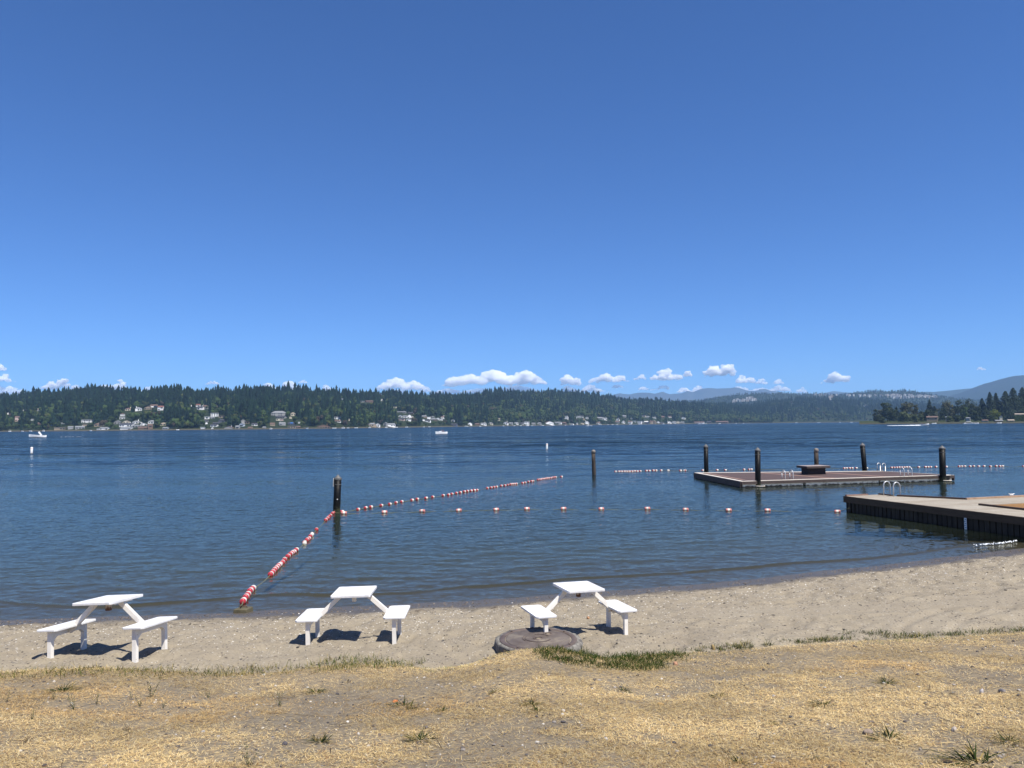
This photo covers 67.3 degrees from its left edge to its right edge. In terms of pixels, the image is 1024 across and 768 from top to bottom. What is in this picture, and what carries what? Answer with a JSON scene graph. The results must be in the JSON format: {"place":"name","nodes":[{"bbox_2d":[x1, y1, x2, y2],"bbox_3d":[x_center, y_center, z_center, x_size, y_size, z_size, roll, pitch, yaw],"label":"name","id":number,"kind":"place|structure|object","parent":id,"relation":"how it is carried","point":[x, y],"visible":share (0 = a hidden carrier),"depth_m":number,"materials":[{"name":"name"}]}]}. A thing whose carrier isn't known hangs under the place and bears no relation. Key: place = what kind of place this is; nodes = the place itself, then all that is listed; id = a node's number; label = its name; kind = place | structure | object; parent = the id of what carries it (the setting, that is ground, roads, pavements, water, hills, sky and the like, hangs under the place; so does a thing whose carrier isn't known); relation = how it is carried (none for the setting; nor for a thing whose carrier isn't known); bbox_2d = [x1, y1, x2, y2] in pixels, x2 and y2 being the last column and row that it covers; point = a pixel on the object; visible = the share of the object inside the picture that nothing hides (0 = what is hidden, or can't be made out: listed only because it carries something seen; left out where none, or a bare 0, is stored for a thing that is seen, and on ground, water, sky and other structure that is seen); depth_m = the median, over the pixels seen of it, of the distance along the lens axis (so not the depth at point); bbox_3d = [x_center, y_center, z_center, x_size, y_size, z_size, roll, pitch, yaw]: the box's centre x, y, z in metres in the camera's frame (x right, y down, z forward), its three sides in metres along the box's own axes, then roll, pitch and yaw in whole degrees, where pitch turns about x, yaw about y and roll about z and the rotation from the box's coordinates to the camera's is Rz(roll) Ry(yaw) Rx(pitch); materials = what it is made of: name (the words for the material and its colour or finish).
{"place":"outdoors","nodes":[
{"label":"outdoors","id":0,"kind":"place"},
{"bbox_2d":[0,401,776,431],"bbox_3d":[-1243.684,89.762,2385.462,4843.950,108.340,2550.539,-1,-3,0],"label":"wooded hill","id":1,"kind":"structure","parent":0,"point":[246,426],"depth_m":1297.27,"materials":[{"name":"green plant"}]},
{"bbox_2d":[54,427,67,429],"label":"house","id":2,"kind":"structure","parent":1,"relation":"on","point":[59,428],"depth_m":1193.83,"materials":[{"name":"beige"}]},
{"bbox_2d":[81,419,93,422],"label":"house","id":3,"kind":"structure","parent":1,"relation":"on","point":[87,421],"depth_m":1255.20,"materials":[{"name":"white"}]},
{"bbox_2d":[119,422,133,426],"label":"house","id":4,"kind":"structure","parent":1,"relation":"on","point":[125,424],"depth_m":1199.40,"materials":[{"name":"white"}]},
{"bbox_2d":[271,411,285,415],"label":"house","id":5,"kind":"structure","parent":1,"relation":"on","point":[278,413],"depth_m":1337.29,"materials":[{"name":"grey"}]},
{"bbox_2d":[0,417,772,428],"bbox_3d":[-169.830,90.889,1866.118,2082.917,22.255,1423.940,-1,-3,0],"label":"shore bushes","id":6,"kind":"object","parent":1,"relation":"on","point":[173,424],"visible":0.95,"depth_m":1271.87,"materials":[{"name":"green plant"}]},
{"bbox_2d":[0,381,774,429],"bbox_3d":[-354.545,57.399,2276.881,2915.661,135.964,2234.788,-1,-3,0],"label":"hillside forest","id":7,"kind":"object","parent":1,"relation":"on","point":[101,405],"visible":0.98,"depth_m":1664.31,"materials":[{"name":"green plant"}]},
{"bbox_2d":[0,490,1023,673],"bbox_3d":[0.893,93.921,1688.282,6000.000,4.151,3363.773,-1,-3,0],"label":"beach sand","id":8,"kind":"structure","parent":0,"point":[395,560],"depth_m":18.19,"materials":[{"name":"beige sand"}]},
{"bbox_2d":[37,594,176,662],"bbox_3d":[-5.989,3.701,11.422,1.740,1.009,0.850,-5,-7,10],"label":"beach table","id":9,"kind":"object","parent":8,"relation":"on","point":[139,627],"visible":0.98,"depth_m":11.37,"materials":[{"name":"white paint"}]},
{"bbox_2d":[0,659,307,679],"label":"green grass","id":10,"kind":"structure","parent":8,"relation":"on","point":[169,670],"depth_m":10.38,"materials":[{"name":"green plant"}]},
{"bbox_2d":[233,606,252,612],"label":"anchor block","id":11,"kind":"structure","parent":8,"relation":"on","point":[243,609],"depth_m":15.66,"materials":[{"name":"concrete"}]},
{"bbox_2d":[295,586,409,644],"bbox_3d":[-2.578,3.901,12.616,1.740,1.009,0.850,-2,-3,-2],"label":"beach table","id":12,"kind":"object","parent":8,"relation":"on","point":[395,614],"visible":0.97,"depth_m":12.59,"materials":[{"name":"white paint"}]},
{"bbox_2d":[301,652,425,672],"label":"green grass","id":13,"kind":"structure","parent":8,"relation":"on","point":[380,662],"depth_m":10.93,"materials":[{"name":"green plant"}]},
{"bbox_2d":[0,566,962,636],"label":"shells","id":14,"kind":"object","parent":8,"relation":"on","point":[469,606],"visible":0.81,"depth_m":14.80},
{"bbox_2d":[5,556,1013,628],"bbox_3d":[2.130,4.479,16.672,25.269,0.210,1.846,0,-3,-17],"label":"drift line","id":15,"kind":"object","parent":8,"relation":"on","point":[469,611],"visible":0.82,"depth_m":15.20,"materials":[{"name":"brown plant"}]},
{"bbox_2d":[0,550,1019,623],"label":"pebbles","id":16,"kind":"object","parent":8,"relation":"on","point":[549,597],"visible":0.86,"depth_m":16.73,"materials":[{"name":"grey gravel"}]},
{"bbox_2d":[2,552,1023,673],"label":"pebbles","id":17,"kind":"object","parent":8,"relation":"on","point":[573,611],"visible":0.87,"depth_m":13.82,"materials":[{"name":"grey gravel"}]},
{"bbox_2d":[493,627,582,653],"bbox_3d":[0.406,4.117,11.747,1.354,0.499,1.382,0,-2,-11],"label":"manhole","id":18,"kind":"object","parent":8,"relation":"on","point":[521,639],"visible":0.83,"depth_m":11.69,"materials":[{"name":"concrete"}]},
{"bbox_2d":[521,581,636,634],"bbox_3d":[1.089,3.820,12.611,1.740,1.009,0.850,1,-4,-17],"label":"beach table","id":19,"kind":"object","parent":8,"relation":"on","point":[544,614],"visible":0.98,"depth_m":12.52,"materials":[{"name":"white paint"}]},
{"bbox_2d":[685,633,857,652],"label":"green grass","id":20,"kind":"structure","parent":8,"relation":"on","point":[737,646],"depth_m":11.71,"materials":[{"name":"green plant"}]},
{"bbox_2d":[842,629,964,637],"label":"green grass","id":21,"kind":"structure","parent":8,"relation":"on","point":[880,632],"depth_m":12.16,"materials":[{"name":"green plant"}]},
{"bbox_2d":[863,625,1023,640],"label":"green grass","id":22,"kind":"structure","parent":8,"relation":"on","point":[965,631],"depth_m":12.06,"materials":[{"name":"green plant"}]},
{"bbox_2d":[0,422,1023,604],"bbox_3d":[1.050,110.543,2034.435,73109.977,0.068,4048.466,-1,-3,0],"label":"lake water","id":23,"kind":"structure","parent":0,"point":[142,481],"depth_m":59.69,"materials":[{"name":"blue liquid"}]},
{"bbox_2d":[29,431,46,436],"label":"motorboat","id":24,"kind":"object","parent":23,"relation":"on","point":[36,435],"visible":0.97,"depth_m":350.56,"materials":[{"name":"white plastic"}]},
{"bbox_2d":[239,511,334,605],"bbox_3d":[-6.731,5.097,24.629,0.331,0.215,17.994,0,-3,-7],"label":"float line","id":25,"kind":"object","parent":23,"relation":"on","point":[252,588],"visible":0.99,"depth_m":20.83,"materials":[{"name":"red plastic"}]},
{"bbox_2d":[331,475,341,547],"bbox_3d":[-7.671,5.897,33.560,0.348,3.885,0.336,2,-3,0],"label":"mooring pile","id":26,"kind":"object","parent":23,"relation":"in","point":[337,479],"visible":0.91,"depth_m":33.47,"materials":[{"name":"black wood"}]},
{"bbox_2d":[340,476,562,512],"bbox_3d":[-2.155,6.112,44.244,0.459,0.156,24.582,-2,-3,27],"label":"float line","id":27,"kind":"object","parent":23,"relation":"on","point":[371,506],"visible":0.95,"depth_m":42.91,"materials":[{"name":"red plastic"}]},
{"bbox_2d":[591,450,595,474],"bbox_3d":[6.097,6.905,57.055,0.317,4.073,0.309,-1,-3,0],"label":"mooring pile","id":28,"kind":"object","parent":23,"relation":"in","point":[593,452],"visible":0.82,"depth_m":57.00,"materials":[{"name":"brown wood"}]},
{"bbox_2d":[341,507,848,513],"bbox_3d":[3.204,5.416,33.275,21.497,0.306,1.815,-1,-3,4],"label":"float line","id":29,"kind":"object","parent":23,"relation":"on","point":[599,508],"visible":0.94,"depth_m":33.71,"materials":[{"name":"red plastic"}]},
{"bbox_2d":[703,444,708,471],"bbox_3d":[13.575,6.443,53.740,0.334,4.507,0.334,0,-3,0],"label":"mooring pile","id":30,"kind":"object","parent":23,"relation":"in","point":[706,466],"visible":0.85,"depth_m":53.68,"materials":[{"name":"black wood"}]},
{"bbox_2d":[755,447,760,517],"bbox_3d":[14.383,5.964,44.990,0.344,4.531,0.344,0,-3,0],"label":"mooring pile","id":31,"kind":"object","parent":23,"relation":"in","point":[757,464],"visible":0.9,"depth_m":44.92,"materials":[{"name":"black wood"}]},
{"bbox_2d":[814,448,818,464],"bbox_3d":[21.182,6.529,53.423,0.325,4.158,0.317,-1,-3,0],"label":"mooring pile","id":32,"kind":"object","parent":23,"relation":"in","point":[816,457],"visible":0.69,"depth_m":53.38,"materials":[{"name":"brown wood"}]},
{"bbox_2d":[614,465,1023,471],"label":"float line","id":33,"kind":"object","parent":23,"relation":"on","point":[833,468],"visible":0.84,"depth_m":61.59,"materials":[{"name":"red plastic"}]},
{"bbox_2d":[694,463,954,487],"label":"swim platform","id":34,"kind":"structure","parent":23,"relation":"on","point":[768,479],"depth_m":47.51,"materials":[{"name":"brown wood"}]},
{"bbox_2d":[796,465,829,474],"bbox_3d":[19.709,5.615,50.318,1.720,0.566,1.150,0,-3,-14],"label":"storage box","id":35,"kind":"object","parent":34,"relation":"on","point":[812,469],"visible":1,"depth_m":49.97,"materials":[{"name":"wood"}]},
{"bbox_2d":[860,443,866,470],"bbox_3d":[24.543,6.329,53.485,0.351,4.499,0.351,-4,-3,0],"label":"mooring pile","id":36,"kind":"object","parent":23,"relation":"in","point":[863,457],"visible":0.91,"depth_m":53.42,"materials":[{"name":"black wood"}]},
{"bbox_2d":[843,481,1023,541],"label":"dock","id":37,"kind":"object","parent":23,"relation":"in","point":[1002,515],"visible":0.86,"depth_m":28.80,"materials":[{"name":"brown wood"}]},
{"bbox_2d":[938,446,946,496],"bbox_3d":[26.788,6.042,47.832,0.391,4.439,0.391,0,-3,0],"label":"mooring pile","id":38,"kind":"object","parent":23,"relation":"in","point":[942,463],"visible":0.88,"depth_m":47.75,"materials":[{"name":"black wood"}]},
{"bbox_2d":[973,540,1016,545],"bbox_3d":[14.839,4.847,23.504,1.995,0.046,0.286,1,-3,-23],"label":"shore foam","id":39,"kind":"object","parent":23,"relation":"on","point":[995,543],"visible":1,"depth_m":23.43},
{"bbox_2d":[0,631,1023,767],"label":"lawn","id":40,"kind":"structure","parent":0,"point":[472,693],"depth_m":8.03,"materials":[{"name":"plant"}]},
{"bbox_2d":[40,680,84,694],"bbox_3d":[-5.291,3.590,9.071,0.512,0.104,0.523,-1,-3,15],"label":"weed","id":41,"kind":"object","parent":40,"relation":"on","point":[60,689],"visible":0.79,"depth_m":9.15,"materials":[{"name":"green plant"}]},
{"bbox_2d":[243,738,258,765],"bbox_3d":[-2.140,3.004,6.258,0.159,0.197,0.098,-2,-3,21],"label":"weed","id":42,"kind":"object","parent":40,"relation":"on","point":[247,763],"visible":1,"depth_m":6.25,"materials":[{"name":"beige plant"}]},
{"bbox_2d":[303,688,326,695],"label":"weed","id":43,"kind":"object","parent":40,"relation":"on","point":[318,691],"visible":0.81,"depth_m":9.14,"materials":[{"name":"beige plant"}]},
{"bbox_2d":[302,733,334,746],"bbox_3d":[-1.761,3.214,6.949,0.345,0.064,0.388,0,-3,-15],"label":"weed","id":44,"kind":"object","parent":40,"relation":"on","point":[324,737],"visible":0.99,"depth_m":7.00,"materials":[{"name":"green plant"}]},
{"bbox_2d":[388,694,421,711],"bbox_3d":[-1.179,3.511,8.421,0.479,0.077,0.437,-3,-4,43],"label":"weed","id":45,"kind":"object","parent":40,"relation":"on","point":[404,701],"visible":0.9,"depth_m":8.49,"materials":[{"name":"beige plant"}]},
{"bbox_2d":[399,728,438,744],"bbox_3d":[-0.829,3.221,7.050,0.438,0.087,0.429,0,-3,-13],"label":"weed","id":46,"kind":"object","parent":40,"relation":"on","point":[410,738],"visible":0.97,"depth_m":7.07,"materials":[{"name":"beige plant"}]},
{"bbox_2d":[1,634,1023,767],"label":"pebbles","id":47,"kind":"object","parent":40,"relation":"on","point":[462,748],"visible":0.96,"depth_m":7.86,"materials":[{"name":"brown gravel"}]},
{"bbox_2d":[9,639,1023,767],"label":"twigs","id":48,"kind":"object","parent":40,"relation":"on","point":[548,710],"visible":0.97,"depth_m":7.60,"materials":[{"name":"brown wood"}]},
{"bbox_2d":[519,698,541,705],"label":"weed","id":49,"kind":"object","parent":40,"relation":"on","point":[524,702],"visible":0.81,"depth_m":7.94,"materials":[{"name":"beige plant"}]},
{"bbox_2d":[526,706,550,714],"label":"weed","id":50,"kind":"object","parent":40,"relation":"on","point":[536,708],"visible":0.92,"depth_m":7.62,"materials":[{"name":"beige plant"}]},
{"bbox_2d":[548,652,578,662],"bbox_3d":[0.680,3.659,10.327,0.492,0.100,0.502,2,-4,-42],"label":"weed","id":51,"kind":"object","parent":40,"relation":"on","point":[563,656],"visible":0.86,"depth_m":10.39,"materials":[{"name":"green plant"}]},
{"bbox_2d":[532,643,690,671],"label":"green grass","id":52,"kind":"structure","parent":40,"relation":"on","point":[548,649],"depth_m":10.63,"materials":[{"name":"green plant"}]},
{"bbox_2d":[725,755,752,766],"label":"weed","id":53,"kind":"object","parent":40,"relation":"on","point":[736,761],"visible":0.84,"depth_m":6.01,"materials":[{"name":"beige plant"}]},
{"bbox_2d":[805,699,834,708],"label":"weed","id":54,"kind":"object","parent":40,"relation":"on","point":[820,703],"visible":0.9,"depth_m":7.96,"materials":[{"name":"beige plant"}]},
{"bbox_2d":[863,728,872,734],"bbox_3d":[3.141,3.071,6.786,0.089,0.062,0.090,-2,-3,25],"label":"stone","id":55,"kind":"object","parent":40,"relation":"on","point":[867,731],"visible":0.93,"depth_m":6.76,"materials":[{"name":"white stone"}]},
{"bbox_2d":[872,676,900,684],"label":"weed","id":56,"kind":"object","parent":40,"relation":"on","point":[885,681],"visible":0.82,"depth_m":8.86,"materials":[{"name":"beige plant"}]},
{"bbox_2d":[865,724,913,744],"bbox_3d":[3.247,3.017,6.607,0.425,0.075,0.466,-3,-4,44],"label":"weed","id":57,"kind":"object","parent":40,"relation":"on","point":[887,731],"visible":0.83,"depth_m":6.67,"materials":[{"name":"green plant"}]},
{"bbox_2d":[916,739,1022,767],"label":"weed","id":58,"kind":"object","parent":40,"relation":"on","point":[971,752],"visible":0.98,"depth_m":5.90,"materials":[{"name":"green plant"}]},
{"bbox_2d":[988,731,1019,746],"bbox_3d":[4.068,2.910,6.312,0.316,0.064,0.322,0,-3,-12],"label":"weed","id":59,"kind":"object","parent":40,"relation":"on","point":[1011,738],"visible":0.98,"depth_m":6.36,"materials":[{"name":"beige plant"}]},
{"bbox_2d":[0,0,1023,395],"label":"sky","id":60,"kind":"structure","parent":0,"point":[613,197],"materials":[{"name":"blue"}]},
{"bbox_2d":[613,387,847,401],"bbox_3d":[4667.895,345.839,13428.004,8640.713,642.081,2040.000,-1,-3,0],"label":"mountains","id":61,"kind":"structure","parent":0,"point":[703,393],"depth_m":13857.15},
{"bbox_2d":[693,391,979,405],"bbox_3d":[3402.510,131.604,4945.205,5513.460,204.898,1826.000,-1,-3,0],"label":"hill","id":62,"kind":"structure","parent":0,"point":[854,396],"depth_m":4974.35,"materials":[{"name":"green plant"}]},
{"bbox_2d":[732,393,936,405],"bbox_3d":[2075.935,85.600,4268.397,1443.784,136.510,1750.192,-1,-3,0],"label":"hillside town","id":63,"kind":"object","parent":62,"relation":"on","point":[747,399],"visible":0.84,"depth_m":4836.24},
{"bbox_2d":[688,389,986,405],"bbox_3d":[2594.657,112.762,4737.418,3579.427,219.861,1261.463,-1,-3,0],"label":"hill forest","id":64,"kind":"object","parent":62,"relation":"on","point":[856,392],"visible":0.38,"depth_m":5006.18,"materials":[{"name":"green plant"}]},
{"bbox_2d":[764,400,945,422],"bbox_3d":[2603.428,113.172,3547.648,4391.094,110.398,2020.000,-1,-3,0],"label":"distant hill","id":65,"kind":"structure","parent":0,"point":[797,420],"depth_m":2806.34,"materials":[{"name":"green plant"}]},
{"bbox_2d":[696,394,1000,421],"bbox_3d":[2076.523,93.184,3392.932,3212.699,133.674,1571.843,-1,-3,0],"label":"distant forest","id":66,"kind":"object","parent":65,"relation":"on","point":[849,406],"visible":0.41,"depth_m":3150.73,"materials":[{"name":"green plant"}]},
{"bbox_2d":[859,419,1023,423],"bbox_3d":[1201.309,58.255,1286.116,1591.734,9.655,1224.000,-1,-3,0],"label":"wooded point","id":67,"kind":"structure","parent":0,"point":[919,422],"depth_m":881.28,"materials":[{"name":"green plant"}]},
{"bbox_2d":[872,409,878,420],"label":"broadleaf tree","id":68,"kind":"object","parent":67,"relation":"on","point":[875,415],"visible":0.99,"depth_m":983.67,"materials":[{"name":"green plant"}]},
{"bbox_2d":[878,416,885,422],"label":"bush","id":69,"kind":"object","parent":67,"relation":"on","point":[881,419],"visible":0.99,"depth_m":897.38,"materials":[{"name":"green plant"}]},
{"bbox_2d":[879,403,896,421],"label":"broadleaf tree","id":70,"kind":"object","parent":67,"relation":"on","point":[889,410],"visible":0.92,"depth_m":961.16,"materials":[{"name":"green plant"}]},
{"bbox_2d":[893,406,898,420],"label":"conifer tree","id":71,"kind":"object","parent":67,"relation":"on","point":[896,413],"visible":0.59,"depth_m":987.32,"materials":[{"name":"green plant"}]},
{"bbox_2d":[895,412,911,421],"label":"bush","id":72,"kind":"object","parent":67,"relation":"on","point":[906,416],"visible":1,"depth_m":901.04,"materials":[{"name":"green plant"}]},
{"bbox_2d":[898,401,913,415],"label":"broadleaf tree","id":73,"kind":"object","parent":67,"relation":"on","point":[906,407],"visible":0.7,"depth_m":982.71,"materials":[{"name":"green plant"}]},
{"bbox_2d":[910,414,918,421],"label":"bush","id":74,"kind":"object","parent":67,"relation":"on","point":[915,418],"visible":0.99,"depth_m":897.42,"materials":[{"name":"green plant"}]},
{"bbox_2d":[913,404,918,414],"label":"broadleaf tree","id":75,"kind":"object","parent":67,"relation":"on","point":[916,410],"visible":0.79,"depth_m":978.47,"materials":[{"name":"green plant"}]},
{"bbox_2d":[917,413,923,421],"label":"bush","id":76,"kind":"object","parent":67,"relation":"on","point":[920,416],"visible":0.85,"depth_m":921.90,"materials":[{"name":"green plant"}]},
{"bbox_2d":[923,409,929,420],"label":"broadleaf tree","id":77,"kind":"object","parent":67,"relation":"on","point":[927,413],"visible":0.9,"depth_m":957.67,"materials":[{"name":"green plant"}]},
{"bbox_2d":[927,399,933,415],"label":"conifer tree","id":78,"kind":"object","parent":67,"relation":"on","point":[929,406],"visible":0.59,"depth_m":997.80,"materials":[{"name":"green plant"}]},
{"bbox_2d":[926,415,937,421],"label":"house","id":79,"kind":"structure","parent":67,"relation":"on","point":[932,418],"depth_m":914.65,"materials":[{"name":"beige"}]},
{"bbox_2d":[932,406,939,420],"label":"conifer tree","id":80,"kind":"object","parent":67,"relation":"on","point":[934,409],"visible":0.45,"depth_m":997.95,"materials":[{"name":"green plant"}]},
{"bbox_2d":[939,408,947,420],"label":"broadleaf tree","id":81,"kind":"object","parent":67,"relation":"on","point":[943,412],"visible":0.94,"depth_m":938.15,"materials":[{"name":"green plant"}]},
{"bbox_2d":[938,400,954,416],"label":"broadleaf tree","id":82,"kind":"object","parent":67,"relation":"on","point":[945,405],"visible":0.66,"depth_m":982.53,"materials":[{"name":"green plant"}]},
{"bbox_2d":[946,416,953,421],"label":"bush","id":83,"kind":"object","parent":67,"relation":"on","point":[949,418],"visible":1,"depth_m":887.61,"materials":[{"name":"green plant"}]},
{"bbox_2d":[953,415,961,421],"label":"bush","id":84,"kind":"object","parent":67,"relation":"on","point":[958,418],"visible":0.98,"depth_m":887.13,"materials":[{"name":"green plant"}]},
{"bbox_2d":[951,399,964,419],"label":"broadleaf tree","id":85,"kind":"object","parent":67,"relation":"on","point":[957,409],"visible":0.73,"depth_m":987.50,"materials":[{"name":"green plant"}]},
{"bbox_2d":[961,407,968,420],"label":"broadleaf tree","id":86,"kind":"object","parent":67,"relation":"on","point":[965,412],"visible":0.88,"depth_m":928.41,"materials":[{"name":"green plant"}]},
{"bbox_2d":[963,398,976,416],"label":"broadleaf tree","id":87,"kind":"object","parent":67,"relation":"on","point":[970,409],"visible":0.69,"depth_m":982.38,"materials":[{"name":"green plant"}]},
{"bbox_2d":[971,411,979,420],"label":"broadleaf tree","id":88,"kind":"object","parent":67,"relation":"on","point":[975,417],"visible":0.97,"depth_m":897.71,"materials":[{"name":"green plant"}]},
{"bbox_2d":[973,407,981,419],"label":"broadleaf tree","id":89,"kind":"object","parent":67,"relation":"on","point":[976,409],"visible":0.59,"depth_m":957.43,"materials":[{"name":"green plant"}]},
{"bbox_2d":[977,398,984,412],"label":"conifer tree","id":90,"kind":"object","parent":67,"relation":"on","point":[982,404],"visible":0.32,"depth_m":998.64,"materials":[{"name":"green plant"}]},
{"bbox_2d":[979,406,989,420],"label":"conifer tree","id":91,"kind":"object","parent":67,"relation":"on","point":[985,414],"visible":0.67,"depth_m":927.29,"materials":[{"name":"green plant"}]},
{"bbox_2d":[987,415,993,420],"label":"bush","id":92,"kind":"object","parent":67,"relation":"on","point":[990,417],"visible":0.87,"depth_m":887.48,"materials":[{"name":"green plant"}]},
{"bbox_2d":[982,392,999,418],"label":"conifer tree","id":93,"kind":"object","parent":67,"relation":"on","point":[989,403],"visible":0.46,"depth_m":987.48,"materials":[{"name":"green plant"}]},
{"bbox_2d":[990,409,1000,419],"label":"broadleaf tree","id":94,"kind":"object","parent":67,"relation":"on","point":[995,414],"visible":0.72,"depth_m":912.55,"materials":[{"name":"green plant"}]},
{"bbox_2d":[992,393,1001,411],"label":"conifer tree","id":95,"kind":"object","parent":67,"relation":"on","point":[995,399],"visible":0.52,"depth_m":993.08,"materials":[{"name":"green plant"}]},
{"bbox_2d":[997,391,1018,419],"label":"conifer tree","id":96,"kind":"object","parent":67,"relation":"on","point":[1006,404],"visible":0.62,"depth_m":981.94,"materials":[{"name":"green plant"}]},
{"bbox_2d":[1004,410,1014,419],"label":"conifer tree","id":97,"kind":"object","parent":67,"relation":"on","point":[1010,414],"visible":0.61,"depth_m":927.86,"materials":[{"name":"green plant"}]},
{"bbox_2d":[1007,388,1023,412],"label":"conifer tree","id":98,"kind":"object","parent":67,"relation":"on","point":[1015,400],"visible":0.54,"depth_m":986.38,"materials":[{"name":"green plant"}]},
{"bbox_2d":[1012,415,1023,420],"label":"hedge","id":99,"kind":"object","parent":67,"relation":"on","point":[1018,418],"visible":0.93,"depth_m":856.56,"materials":[{"name":"green plant"}]},
{"bbox_2d":[1017,387,1023,412],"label":"conifer tree","id":100,"kind":"object","parent":67,"relation":"on","point":[1021,394],"visible":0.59,"depth_m":993.26,"materials":[{"name":"green plant"}]},
{"bbox_2d":[920,388,971,396],"bbox_3d":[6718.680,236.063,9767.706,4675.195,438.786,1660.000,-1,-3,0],"label":"hazy ridge","id":101,"kind":"structure","parent":0,"point":[947,393],"depth_m":9912.60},
{"bbox_2d":[949,375,1023,401],"bbox_3d":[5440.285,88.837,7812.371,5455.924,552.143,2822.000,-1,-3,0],"label":"mountain slope","id":102,"kind":"structure","parent":0,"point":[999,387],"depth_m":7809.06,"materials":[{"name":"blue plant"}]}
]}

